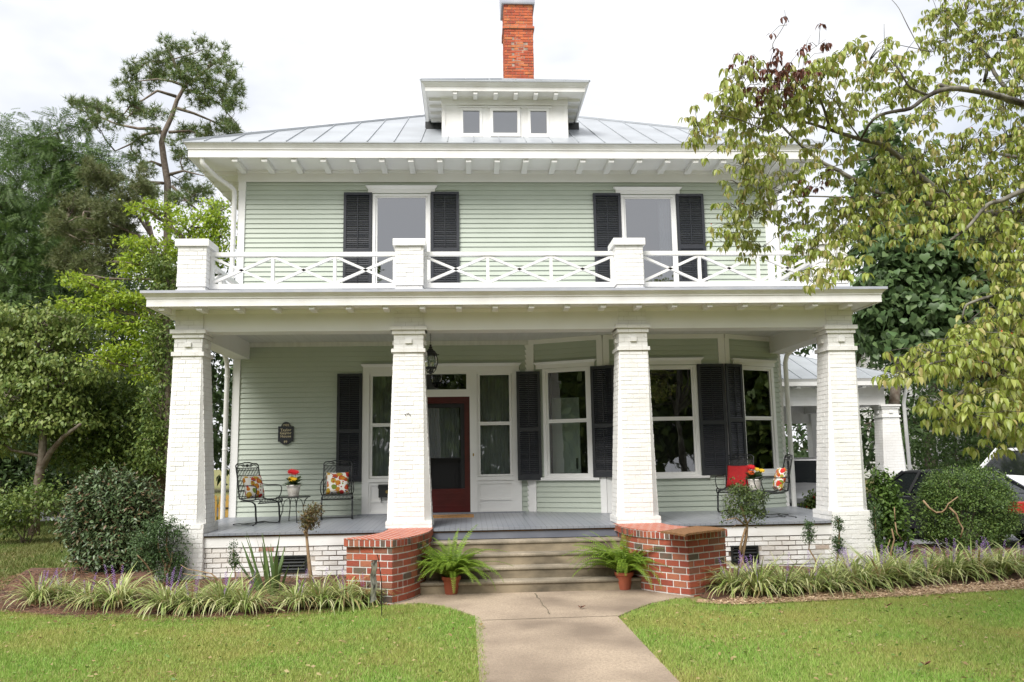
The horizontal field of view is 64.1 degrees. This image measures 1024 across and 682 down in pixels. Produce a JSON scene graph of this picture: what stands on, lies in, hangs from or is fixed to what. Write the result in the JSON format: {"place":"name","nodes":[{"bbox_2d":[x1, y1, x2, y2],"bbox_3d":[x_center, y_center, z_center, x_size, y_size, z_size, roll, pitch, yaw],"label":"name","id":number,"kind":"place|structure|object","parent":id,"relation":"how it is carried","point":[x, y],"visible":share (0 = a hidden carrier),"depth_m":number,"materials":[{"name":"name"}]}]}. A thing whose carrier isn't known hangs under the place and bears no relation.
{"place":"outdoors","nodes":[
{"label":"outdoors","id":0,"kind":"place"},
{"bbox_2d":[0,518,217,590],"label":"yard grass","id":1,"kind":"structure","parent":0,"point":[40,542],"depth_m":17.51,"materials":[{"name":"green plant"}]},
{"bbox_2d":[17,508,218,521],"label":"side street","id":2,"kind":"structure","parent":0,"point":[48,519],"depth_m":29.58,"materials":[{"name":"grey asphalt"}]},
{"bbox_2d":[0,568,383,622],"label":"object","id":3,"kind":"object","parent":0,"point":[71,577],"visible":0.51,"depth_m":10.99,"materials":[{"name":"green plant"}]},
{"bbox_2d":[0,469,1023,681],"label":"ground","id":4,"kind":"structure","parent":0,"point":[217,491],"depth_m":8.14,"materials":[{"name":"green plant"}]},
{"bbox_2d":[0,467,69,543],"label":"shrub","id":5,"kind":"object","parent":4,"relation":"on","point":[10,506],"visible":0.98,"depth_m":19.80,"materials":[{"name":"green plant"}]},
{"bbox_2d":[0,108,78,524],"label":"walnut tree","id":6,"kind":"object","parent":4,"relation":"on","point":[12,251],"visible":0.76,"depth_m":27.64,"materials":[{"name":"green plant"}]},
{"bbox_2d":[0,404,94,516],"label":"tall shrub","id":7,"kind":"object","parent":4,"relation":"on","point":[17,466],"visible":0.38,"depth_m":24.89,"materials":[{"name":"green plant"}]},
{"bbox_2d":[0,296,135,535],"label":"dogwood tree","id":8,"kind":"object","parent":4,"relation":"on","point":[33,362],"visible":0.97,"depth_m":22.01,"materials":[{"name":"green plant"}]},
{"bbox_2d":[0,106,149,515],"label":"walnut tree","id":9,"kind":"object","parent":4,"relation":"on","point":[49,153],"visible":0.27,"depth_m":31.81,"materials":[{"name":"green plant"}]},
{"bbox_2d":[25,349,165,505],"bbox_3d":[-11.746,2.810,23.732,4.790,5.352,3.178,-1,-8,-3],"label":"tall shrub","id":10,"kind":"object","parent":4,"relation":"on","point":[113,406],"visible":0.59,"depth_m":23.21,"materials":[{"name":"green plant"}]},
{"bbox_2d":[39,153,165,467],"bbox_3d":[-12.741,-0.072,25.517,4.319,11.533,3.265,-1,-8,-3],"label":"pine tree","id":11,"kind":"object","parent":4,"relation":"on","point":[93,223],"visible":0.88,"depth_m":25.48,"materials":[{"name":"green plant"}]},
{"bbox_2d":[0,235,235,490],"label":"shade tree","id":12,"kind":"object","parent":4,"relation":"on","point":[217,446],"visible":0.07,"depth_m":36.07,"materials":[{"name":"green plant"}]},
{"bbox_2d":[82,468,165,517],"bbox_3d":[-10.798,4.586,24.024,3.600,1.775,0.070,-1,-8,-3],"label":"board fence","id":13,"kind":"object","parent":4,"relation":"on","point":[162,482],"visible":0.02,"depth_m":24.06,"materials":[{"name":"brown wood"}]},
{"bbox_2d":[36,193,237,400],"bbox_3d":[-9.605,0.555,21.607,5.391,9.071,1.986,-1,-8,-3],"label":"elm tree","id":14,"kind":"object","parent":4,"relation":"on","point":[211,227],"visible":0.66,"depth_m":21.72,"materials":[{"name":"green plant"}]},
{"bbox_2d":[126,243,177,475],"bbox_3d":[-8.842,1.234,20.552,1.767,7.423,1.564,-1,-8,-3],"label":"cedar tree","id":15,"kind":"object","parent":4,"relation":"on","point":[158,431],"visible":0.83,"depth_m":20.47,"materials":[{"name":"green plant"}]},
{"bbox_2d":[61,31,253,323],"bbox_3d":[-14.587,-3.483,33.054,8.616,20.482,5.222,-1,-8,-3],"label":"pine tree","id":16,"kind":"object","parent":4,"relation":"on","point":[167,62],"visible":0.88,"depth_m":33.58,"materials":[{"name":"green plant"}]},
{"bbox_2d":[0,563,384,618],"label":"mulch bed","id":17,"kind":"object","parent":4,"relation":"on","point":[142,574],"visible":0.32,"depth_m":11.25,"materials":[{"name":"brown wood"}]},
{"bbox_2d":[0,568,79,610],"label":"liriope clump","id":18,"kind":"object","parent":17,"relation":"on","point":[30,595],"visible":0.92,"depth_m":10.92,"materials":[{"name":"green plant"}]},
{"bbox_2d":[30,570,92,606],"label":"liriope clump","id":19,"kind":"object","parent":17,"relation":"on","point":[59,591],"visible":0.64,"depth_m":11.11,"materials":[{"name":"green plant"}]},
{"bbox_2d":[44,572,116,612],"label":"liriope clump","id":20,"kind":"object","parent":17,"relation":"on","point":[86,601],"visible":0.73,"depth_m":10.69,"materials":[{"name":"green plant"}]},
{"bbox_2d":[43,459,164,577],"bbox_3d":[-6.615,3.030,13.532,2.045,2.132,1.559,-1,-8,-3],"label":"round shrub","id":21,"kind":"object","parent":17,"relation":"on","point":[92,522],"visible":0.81,"depth_m":13.22,"materials":[{"name":"green plant"}]},
{"bbox_2d":[65,562,168,614],"bbox_3d":[-5.102,3.269,10.719,1.310,0.705,1.270,4,-9,-31],"label":"liriope clump","id":22,"kind":"object","parent":17,"relation":"on","point":[119,596],"visible":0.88,"depth_m":10.63,"materials":[{"name":"green plant"}]},
{"bbox_2d":[114,566,212,618],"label":"liriope clump","id":23,"kind":"object","parent":17,"relation":"on","point":[158,604],"visible":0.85,"depth_m":10.30,"materials":[{"name":"green plant"}]},
{"bbox_2d":[121,511,222,586],"bbox_3d":[-4.863,3.087,11.952,1.600,1.222,0.683,-1,-8,-3],"label":"boxwood shrub","id":24,"kind":"object","parent":17,"relation":"on","point":[165,529],"visible":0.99,"depth_m":11.86,"materials":[{"name":"green plant"}]},
{"bbox_2d":[157,575,228,618],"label":"liriope clump","id":25,"kind":"object","parent":17,"relation":"on","point":[195,599],"visible":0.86,"depth_m":10.24,"materials":[{"name":"green plant"}]},
{"bbox_2d":[180,568,262,616],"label":"liriope clump","id":26,"kind":"object","parent":17,"relation":"on","point":[221,588],"visible":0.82,"depth_m":10.28,"materials":[{"name":"green plant"}]},
{"bbox_2d":[225,539,242,580],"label":"sprig shrub","id":27,"kind":"object","parent":17,"relation":"on","point":[234,561],"visible":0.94,"depth_m":11.85,"materials":[{"name":"green plant"}]},
{"bbox_2d":[207,570,291,618],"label":"liriope clump","id":28,"kind":"object","parent":17,"relation":"on","point":[252,603],"visible":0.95,"depth_m":10.15,"materials":[{"name":"green plant"}]},
{"bbox_2d":[233,531,316,595],"bbox_3d":[-3.346,3.079,11.216,1.301,0.966,0.784,-6,-10,33],"label":"iris plant","id":29,"kind":"object","parent":17,"relation":"on","point":[276,570],"visible":0.74,"depth_m":11.13,"materials":[{"name":"green plant"}]},
{"bbox_2d":[264,567,334,612],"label":"liriope clump","id":30,"kind":"object","parent":17,"relation":"on","point":[292,599],"visible":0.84,"depth_m":10.33,"materials":[{"name":"green plant"}]},
{"bbox_2d":[297,501,325,582],"bbox_3d":[-2.864,2.890,11.651,0.418,1.210,0.350,-1,-8,-3],"label":"pruned tree","id":31,"kind":"object","parent":17,"relation":"on","point":[311,513],"visible":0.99,"depth_m":11.66,"materials":[{"name":"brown plant"}]},
{"bbox_2d":[270,568,360,614],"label":"liriope clump","id":32,"kind":"object","parent":17,"relation":"on","point":[328,601],"visible":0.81,"depth_m":10.34,"materials":[{"name":"green plant"}]},
{"bbox_2d":[314,569,383,613],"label":"liriope clump","id":33,"kind":"object","parent":17,"relation":"on","point":[350,590],"visible":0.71,"depth_m":10.46,"materials":[{"name":"green plant"}]},
{"bbox_2d":[343,574,391,608],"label":"liriope clump","id":34,"kind":"object","parent":17,"relation":"on","point":[364,598],"visible":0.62,"depth_m":10.60,"materials":[{"name":"green plant"}]},
{"bbox_2d":[214,495,228,520],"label":"picket gate","id":35,"kind":"structure","parent":4,"relation":"on","point":[226,506],"depth_m":21.16,"materials":[{"name":"yellow wood"}]},
{"bbox_2d":[370,554,381,615],"bbox_3d":[-1.643,2.953,9.765,0.070,0.775,0.272,-4,-9,21],"label":"garden flag","id":36,"kind":"object","parent":4,"relation":"on","point":[373,579],"visible":0.94,"depth_m":9.79,"materials":[{"name":"grey fabric"}]},
{"bbox_2d":[344,527,432,604],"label":"wing wall","id":37,"kind":"structure","parent":4,"relation":"on","point":[397,551],"depth_m":10.86,"materials":[{"name":"red brick"}]},
{"bbox_2d":[17,359,859,489],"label":"background woods","id":38,"kind":"object","parent":4,"relation":"on","point":[218,477],"visible":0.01,"depth_m":53.67,"materials":[{"name":"green plant"}]},
{"bbox_2d":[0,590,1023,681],"bbox_3d":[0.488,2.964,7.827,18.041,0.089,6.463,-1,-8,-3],"label":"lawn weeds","id":39,"kind":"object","parent":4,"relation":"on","point":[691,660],"visible":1,"depth_m":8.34,"materials":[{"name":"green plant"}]},
{"bbox_2d":[140,0,887,582],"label":"house","id":40,"kind":"structure","parent":4,"relation":"on","point":[580,302],"depth_m":15.33,"materials":[{"name":"green"}]},
{"bbox_2d":[233,462,282,525],"bbox_3d":[-4.255,2.551,13.745,0.616,1.030,0.578,-5,-9,29],"label":"patio chair","id":41,"kind":"object","parent":40,"relation":"on","point":[258,498],"visible":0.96,"depth_m":13.73,"materials":[{"name":"black metal"}]},
{"bbox_2d":[242,475,264,498],"bbox_3d":[-4.362,2.461,13.817,0.150,0.400,0.400,-24,-18,25],"label":"throw pillow","id":42,"kind":"object","parent":41,"relation":"on","point":[250,491],"visible":0.97,"depth_m":13.73,"materials":[{"name":"fabric"}]},
{"bbox_2d":[278,422,293,444],"bbox_3d":[-4.229,1.725,15.309,0.284,0.428,0.030,-1,-8,-3],"label":"house plaque","id":43,"kind":"object","parent":40,"relation":"attached to","point":[285,433],"visible":1,"depth_m":15.30,"materials":[{"name":"paint"}]},
{"bbox_2d":[276,496,310,522],"bbox_3d":[-3.755,2.883,14.037,0.580,0.430,0.580,-1,-8,-3],"label":"side table","id":44,"kind":"object","parent":40,"relation":"on","point":[297,497],"visible":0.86,"depth_m":13.96,"materials":[{"name":"black metal"}]},
{"bbox_2d":[284,469,302,496],"bbox_3d":[-3.767,2.436,14.102,0.354,0.475,0.362,-4,-9,23],"label":"flower pot","id":45,"kind":"object","parent":44,"relation":"on","point":[293,485],"visible":1,"depth_m":14.02,"materials":[{"name":"white ceramic"}]},
{"bbox_2d":[320,460,353,519],"bbox_3d":[-3.097,2.630,14.519,0.578,1.030,0.616,1,-8,-11],"label":"patio chair","id":46,"kind":"object","parent":40,"relation":"on","point":[335,495],"visible":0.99,"depth_m":14.70,"materials":[{"name":"black metal"}]},
{"bbox_2d":[326,472,348,493],"bbox_3d":[-3.122,2.543,14.653,0.410,0.410,0.150,1,-25,-11],"label":"throw pillow","id":47,"kind":"object","parent":46,"relation":"on","point":[337,483],"visible":1,"depth_m":14.59,"materials":[{"name":"fabric"}]},
{"bbox_2d":[378,484,387,502],"bbox_3d":[-2.315,2.830,15.206,0.340,0.332,0.114,-1,-8,-3],"label":"mailbox","id":48,"kind":"object","parent":40,"relation":"attached to","point":[382,490],"visible":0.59,"depth_m":15.17,"materials":[{"name":"black metal"}]},
{"bbox_2d":[365,185,436,282],"bbox_3d":[-2.166,-1.842,16.191,1.398,2.348,0.650,-1,-8,-3],"label":"window","id":49,"kind":"structure","parent":40,"relation":"in","point":[394,215],"depth_m":16.53,"materials":[{"name":"glass"}]},
{"bbox_2d":[425,333,438,373],"bbox_3d":[-1.422,0.191,14.291,0.301,0.785,0.292,-1,-8,-3],"label":"hanging lantern","id":50,"kind":"object","parent":40,"relation":"hanging from","point":[430,351],"visible":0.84,"depth_m":14.22,"materials":[{"name":"black metal"}]},
{"bbox_2d":[427,397,470,511],"bbox_3d":[-1.328,2.148,15.551,1.060,2.155,0.268,-1,-8,-3],"label":"front door","id":51,"kind":"structure","parent":40,"relation":"in","point":[448,417],"depth_m":15.57,"materials":[{"name":"red paint"}]},
{"bbox_2d":[433,514,473,517],"bbox_3d":[-1.095,3.098,14.487,0.835,0.029,0.460,-1,-8,-3],"label":"doormat","id":52,"kind":"object","parent":40,"relation":"on","point":[454,516],"visible":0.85,"depth_m":14.28,"materials":[{"name":"brown fabric"}]},
{"bbox_2d":[533,359,599,480],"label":"window","id":53,"kind":"structure","parent":40,"relation":"in","point":[567,420],"depth_m":15.60,"materials":[{"name":"glass"}]},
{"bbox_2d":[613,187,681,287],"bbox_3d":[2.711,-1.873,16.448,1.382,2.322,0.650,-1,-8,-3],"label":"window","id":54,"kind":"structure","parent":40,"relation":"in","point":[652,218],"depth_m":16.48,"materials":[{"name":"glass"}]},
{"bbox_2d":[648,357,709,478],"bbox_3d":[2.839,1.461,15.333,1.490,2.232,0.650,-1,-8,-3],"label":"window","id":55,"kind":"structure","parent":40,"relation":"in","point":[674,393],"depth_m":15.60,"materials":[{"name":"glass"}]},
{"bbox_2d":[715,454,753,512],"bbox_3d":[3.987,2.529,14.589,0.578,1.030,0.616,-7,-10,35],"label":"patio chair","id":56,"kind":"object","parent":40,"relation":"on","point":[725,488],"visible":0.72,"depth_m":14.76,"materials":[{"name":"black metal"}]},
{"bbox_2d":[726,465,748,487],"bbox_3d":[4.056,2.432,14.705,0.420,0.420,0.150,-7,-27,35],"label":"throw pillow","id":57,"kind":"object","parent":56,"relation":"on","point":[737,473],"visible":0.78,"depth_m":14.65,"materials":[{"name":"red fabric"}]},
{"bbox_2d":[730,358,778,475],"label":"window","id":58,"kind":"structure","parent":40,"relation":"in","point":[758,375],"depth_m":16.02,"materials":[{"name":"glass"}]},
{"bbox_2d":[752,454,796,517],"bbox_3d":[4.350,2.405,13.659,0.616,1.030,0.578,-2,-8,5],"label":"patio chair","id":59,"kind":"object","parent":40,"relation":"on","point":[787,477],"visible":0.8,"depth_m":13.48,"materials":[{"name":"black metal"}]},
{"bbox_2d":[772,468,786,490],"bbox_3d":[4.469,2.302,13.664,0.150,0.400,0.400,15,-6,7],"label":"throw pillow","id":60,"kind":"object","parent":59,"relation":"on","point":[778,484],"visible":0.96,"depth_m":13.51,"materials":[{"name":"fabric"}]},
{"bbox_3d":[4.209,2.785,14.129,0.540,0.401,0.540,-1,-8,-3],"label":"side table","id":61,"kind":"object","parent":40,"relation":"on","visible":0},
{"bbox_2d":[744,465,764,490],"bbox_3d":[4.191,2.362,14.185,0.374,0.453,0.370,-1,-8,-3],"label":"flower pot","id":62,"kind":"object","parent":61,"relation":"on","point":[751,476],"visible":0.83,"depth_m":14.12,"materials":[{"name":"white ceramic"}]},
{"bbox_2d":[420,536,641,594],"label":"front steps","id":63,"kind":"structure","parent":4,"relation":"on","point":[540,564],"depth_m":11.70,"materials":[{"name":"concrete"}]},
{"bbox_2d":[390,589,693,681],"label":"walkway","id":64,"kind":"structure","parent":4,"relation":"on","point":[559,636],"depth_m":8.57,"materials":[{"name":"concrete"}]},
{"bbox_2d":[411,525,511,594],"bbox_3d":[-0.825,3.048,11.385,1.701,0.918,1.714,-1,-8,-3],"label":"potted fern","id":65,"kind":"object","parent":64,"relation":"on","point":[452,568],"visible":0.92,"depth_m":11.28,"materials":[{"name":"green plant"}]},
{"bbox_2d":[562,531,669,589],"bbox_3d":[1.550,3.075,11.539,1.484,0.830,1.565,7,-11,-42],"label":"potted fern","id":66,"kind":"object","parent":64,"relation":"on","point":[623,563],"visible":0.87,"depth_m":11.43,"materials":[{"name":"green plant"}]},
{"bbox_2d":[613,523,727,596],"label":"wing wall","id":67,"kind":"structure","parent":4,"relation":"on","point":[688,560],"depth_m":11.17,"materials":[{"name":"red brick"}]},
{"bbox_2d":[660,526,724,536],"bbox_3d":[2.425,2.559,11.020,0.572,0.026,1.236,-8,-11,41],"label":"wall cap","id":68,"kind":"object","parent":67,"relation":"on","point":[687,531],"visible":1,"depth_m":10.96,"materials":[{"name":"beige stone"}]},
{"bbox_2d":[677,0,1023,461],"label":"dogwood tree","id":69,"kind":"object","parent":4,"relation":"on","point":[1006,404],"visible":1,"depth_m":7.43,"materials":[{"name":"green plant"}]},
{"bbox_2d":[697,581,1023,603],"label":"straw edging","id":70,"kind":"object","parent":4,"relation":"on","point":[797,597],"visible":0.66,"depth_m":10.68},
{"bbox_2d":[701,578,1023,604],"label":"wood chips","id":71,"kind":"object","parent":70,"relation":"on","point":[934,591],"visible":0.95,"depth_m":10.74,"materials":[{"name":"brown wood"}]},
{"bbox_2d":[699,543,1023,599],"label":"planting bed","id":72,"kind":"object","parent":4,"relation":"on","point":[1013,575],"visible":0.22,"depth_m":11.80,"materials":[{"name":"brown soil"}]},
{"bbox_2d":[702,554,775,598],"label":"liriope clump","id":73,"kind":"object","parent":72,"relation":"on","point":[728,582],"visible":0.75,"depth_m":10.89,"materials":[{"name":"green plant"}]},
{"bbox_2d":[719,477,771,576],"bbox_3d":[3.369,2.706,11.716,0.844,1.581,0.551,-1,-8,-3],"label":"juniper tree","id":74,"kind":"object","parent":72,"relation":"on","point":[744,511],"visible":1,"depth_m":11.70,"materials":[{"name":"green plant"}]},
{"bbox_2d":[705,552,808,601],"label":"liriope clump","id":75,"kind":"object","parent":72,"relation":"on","point":[760,581],"visible":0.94,"depth_m":10.71,"materials":[{"name":"green plant"}]},
{"bbox_2d":[750,553,829,599],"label":"liriope clump","id":76,"kind":"object","parent":72,"relation":"on","point":[788,586],"visible":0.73,"depth_m":10.80,"materials":[{"name":"green plant"}]},
{"bbox_2d":[800,516,817,567],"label":"sprig shrub","id":77,"kind":"object","parent":72,"relation":"on","point":[808,533],"visible":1,"depth_m":12.27,"materials":[{"name":"green plant"}]},
{"bbox_2d":[772,550,855,596],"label":"liriope clump","id":78,"kind":"object","parent":72,"relation":"on","point":[815,582],"visible":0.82,"depth_m":10.85,"materials":[{"name":"green plant"}]},
{"bbox_2d":[829,514,848,560],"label":"sprig shrub","id":79,"kind":"object","parent":72,"relation":"on","point":[834,541],"visible":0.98,"depth_m":12.34,"materials":[{"name":"green plant"}]},
{"bbox_2d":[802,556,878,595],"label":"liriope clump","id":80,"kind":"object","parent":72,"relation":"on","point":[831,573],"visible":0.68,"depth_m":10.94,"materials":[{"name":"green plant"}]},
{"bbox_2d":[817,548,869,573],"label":"liriope clump","id":81,"kind":"object","parent":72,"relation":"on","point":[838,561],"visible":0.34,"depth_m":12.02,"materials":[{"name":"green plant"}]},
{"bbox_2d":[818,548,905,594],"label":"liriope clump","id":82,"kind":"object","parent":72,"relation":"on","point":[864,579],"visible":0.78,"depth_m":11.04,"materials":[{"name":"green plant"}]},
{"bbox_2d":[834,542,931,591],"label":"liriope clump","id":83,"kind":"object","parent":72,"relation":"on","point":[885,569],"visible":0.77,"depth_m":11.23,"materials":[{"name":"green plant"}]},
{"bbox_2d":[867,501,901,556],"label":"yew shrub","id":84,"kind":"object","parent":72,"relation":"on","point":[875,515],"visible":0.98,"depth_m":12.74,"materials":[{"name":"green plant"}]},
{"bbox_2d":[864,463,921,556],"bbox_3d":[6.481,3.051,14.076,0.939,1.911,0.886,-6,-10,34],"label":"leafy shrub","id":85,"kind":"object","parent":72,"relation":"on","point":[888,498],"visible":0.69,"depth_m":13.98,"materials":[{"name":"green plant"}]},
{"bbox_2d":[868,546,926,563],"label":"liriope clump","id":86,"kind":"object","parent":72,"relation":"on","point":[893,555],"visible":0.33,"depth_m":12.37,"materials":[{"name":"green plant"}]},
{"bbox_2d":[855,542,949,588],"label":"liriope clump","id":87,"kind":"object","parent":72,"relation":"on","point":[915,577],"visible":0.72,"depth_m":11.42,"materials":[{"name":"green plant"}]},
{"bbox_2d":[897,546,969,584],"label":"liriope clump","id":88,"kind":"object","parent":72,"relation":"on","point":[930,566],"visible":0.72,"depth_m":11.61,"materials":[{"name":"green plant"}]},
{"bbox_2d":[914,538,999,584],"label":"liriope clump","id":89,"kind":"object","parent":72,"relation":"on","point":[950,559],"visible":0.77,"depth_m":11.76,"materials":[{"name":"green plant"}]},
{"bbox_2d":[910,460,1023,548],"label":"round hedge","id":90,"kind":"object","parent":72,"relation":"on","point":[949,501],"visible":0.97,"depth_m":14.77,"materials":[{"name":"green plant"}]},
{"bbox_2d":[932,537,1023,584],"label":"liriope clump","id":91,"kind":"object","parent":72,"relation":"on","point":[984,564],"visible":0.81,"depth_m":11.86,"materials":[{"name":"green plant"}]},
{"bbox_2d":[959,536,1023,580],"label":"liriope clump","id":92,"kind":"object","parent":72,"relation":"on","point":[1008,566],"visible":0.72,"depth_m":11.99,"materials":[{"name":"green plant"}]},
{"bbox_2d":[978,539,1023,577],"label":"liriope clump","id":93,"kind":"object","parent":72,"relation":"on","point":[1017,556],"visible":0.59,"depth_m":12.28,"materials":[{"name":"green plant"}]},
{"bbox_2d":[785,238,1023,474],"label":"shade tree","id":94,"kind":"object","parent":4,"relation":"on","point":[870,457],"visible":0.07,"depth_m":35.26,"materials":[{"name":"green plant"}]},
{"bbox_2d":[855,330,1021,477],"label":"neighbour house","id":95,"kind":"structure","parent":4,"relation":"on","point":[858,361],"depth_m":45.78,"materials":[{"name":"grey"}]},
{"bbox_2d":[900,373,1022,469],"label":"rose of sharon","id":96,"kind":"object","parent":4,"relation":"on","point":[969,439],"visible":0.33,"depth_m":28.35,"materials":[{"name":"green plant"}]},
{"bbox_2d":[0,0,1023,469],"label":"sky","id":97,"kind":"structure","parent":0,"point":[305,62],"materials":[{"name":"white"}]},
{"bbox_2d":[797,488,815,509],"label":"potted plant","id":98,"kind":"object","parent":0,"point":[808,504],"visible":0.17,"depth_m":16.80,"materials":[{"name":"green plant"}]},
{"bbox_2d":[866,493,1023,549],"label":"driveway","id":99,"kind":"structure","parent":0,"point":[916,538],"depth_m":17.01,"materials":[{"name":"grey concrete"}]},
{"bbox_2d":[774,229,813,280],"bbox_3d":[10.474,0.854,29.697,2.737,10.122,2.603,6,-10,-39],"label":"elm tree","id":100,"kind":"object","parent":99,"relation":"on","point":[796,258],"visible":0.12,"depth_m":30.10,"materials":[{"name":"green plant"}]},
{"bbox_2d":[787,457,816,507],"bbox_3d":[8.237,4.143,22.932,2.100,1.732,4.780,-4,-9,21],"label":"parked car","id":101,"kind":"object","parent":99,"relation":"on","point":[805,474],"visible":0.07,"depth_m":22.03,"materials":[{"name":"silver metal"}]},
{"bbox_2d":[780,354,911,481],"bbox_3d":[7.780,2.758,24.706,5.929,5.119,6.021,-1,-8,-3],"label":"carport","id":102,"kind":"object","parent":99,"relation":"on","point":[889,448],"visible":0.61,"depth_m":22.35,"materials":[{"name":"white paint"}]},
{"bbox_2d":[829,113,1023,411],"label":"catalpa tree","id":103,"kind":"object","parent":99,"relation":"on","point":[926,294],"visible":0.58,"depth_m":23.35,"materials":[{"name":"green plant"}]},
{"bbox_2d":[866,469,1023,543],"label":"parked car","id":104,"kind":"object","parent":99,"relation":"on","point":[909,479],"visible":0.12,"depth_m":17.26,"materials":[{"name":"black paint"}]},
{"bbox_2d":[979,448,1023,484],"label":"parked car","id":105,"kind":"object","parent":99,"relation":"on","point":[1008,465],"visible":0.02,"depth_m":22.01,"materials":[{"name":"white paint"}]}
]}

